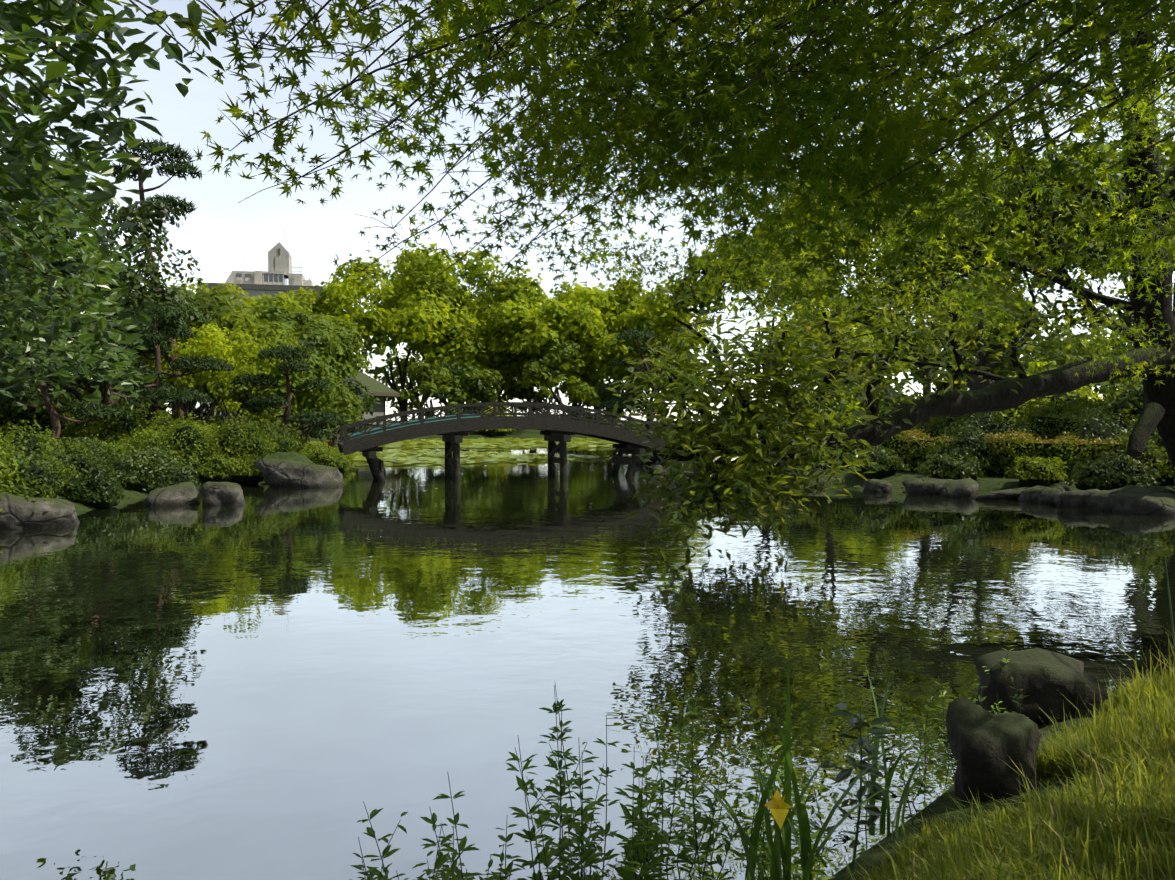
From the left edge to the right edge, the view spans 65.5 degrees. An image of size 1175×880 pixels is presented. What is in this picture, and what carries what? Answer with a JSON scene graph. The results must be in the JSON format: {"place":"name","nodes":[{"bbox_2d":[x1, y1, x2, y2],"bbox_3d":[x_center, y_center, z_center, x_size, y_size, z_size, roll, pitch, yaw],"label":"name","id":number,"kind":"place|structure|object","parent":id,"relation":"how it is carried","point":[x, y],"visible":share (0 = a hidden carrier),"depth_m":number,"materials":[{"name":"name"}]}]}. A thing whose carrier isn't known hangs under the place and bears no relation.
{"place":"outdoors","nodes":[
{"label":"outdoors","id":0,"kind":"place"},
{"bbox_2d":[0,438,1174,879],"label":"water","id":1,"kind":"structure","parent":0,"point":[266,682],"depth_m":6.56,"materials":[{"name":"liquid"}]},
{"bbox_2d":[0,0,1174,420],"label":"sky","id":2,"kind":"structure","parent":0,"point":[223,232],"materials":[{"name":"white"}]},
{"bbox_2d":[41,420,1174,879],"bbox_3d":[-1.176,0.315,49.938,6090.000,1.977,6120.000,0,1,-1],"label":"ground","id":3,"kind":"structure","parent":0,"point":[987,484],"depth_m":4.57,"materials":[{"name":"green plant"}]},
{"bbox_2d":[197,242,329,422],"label":"building","id":4,"kind":"structure","parent":3,"relation":"on","point":[274,277],"depth_m":190.76,"materials":[{"name":"concrete"}]},
{"bbox_2d":[294,371,399,429],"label":"tea house","id":5,"kind":"structure","parent":3,"relation":"on","point":[381,391],"depth_m":79.49,"materials":[{"name":"paint"}]},
{"bbox_2d":[337,402,665,481],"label":"bridge","id":6,"kind":"structure","parent":3,"relation":"on","point":[452,429],"depth_m":25.72,"materials":[{"name":"brown wood"}]},
{"bbox_2d":[0,0,1174,560],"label":"trees","id":7,"kind":"object","parent":3,"relation":"on","point":[808,236],"visible":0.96,"depth_m":7.87,"materials":[{"name":"green plant"}]},
{"bbox_2d":[0,0,1174,526],"bbox_3d":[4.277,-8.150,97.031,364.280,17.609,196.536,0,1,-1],"label":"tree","id":8,"kind":"object","parent":3,"relation":"on","point":[994,392],"visible":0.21,"depth_m":14.12,"materials":[{"name":"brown plant"}]},
{"bbox_2d":[0,455,1174,803],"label":"rocks","id":9,"kind":"object","parent":3,"relation":"on","point":[982,739],"visible":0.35,"depth_m":4.82,"materials":[{"name":"grey stone"}]},
{"bbox_2d":[350,556,1174,879],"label":"plants","id":10,"kind":"object","parent":3,"relation":"on","point":[1110,814],"visible":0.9,"depth_m":3.14,"materials":[{"name":"green plant"}]}
]}

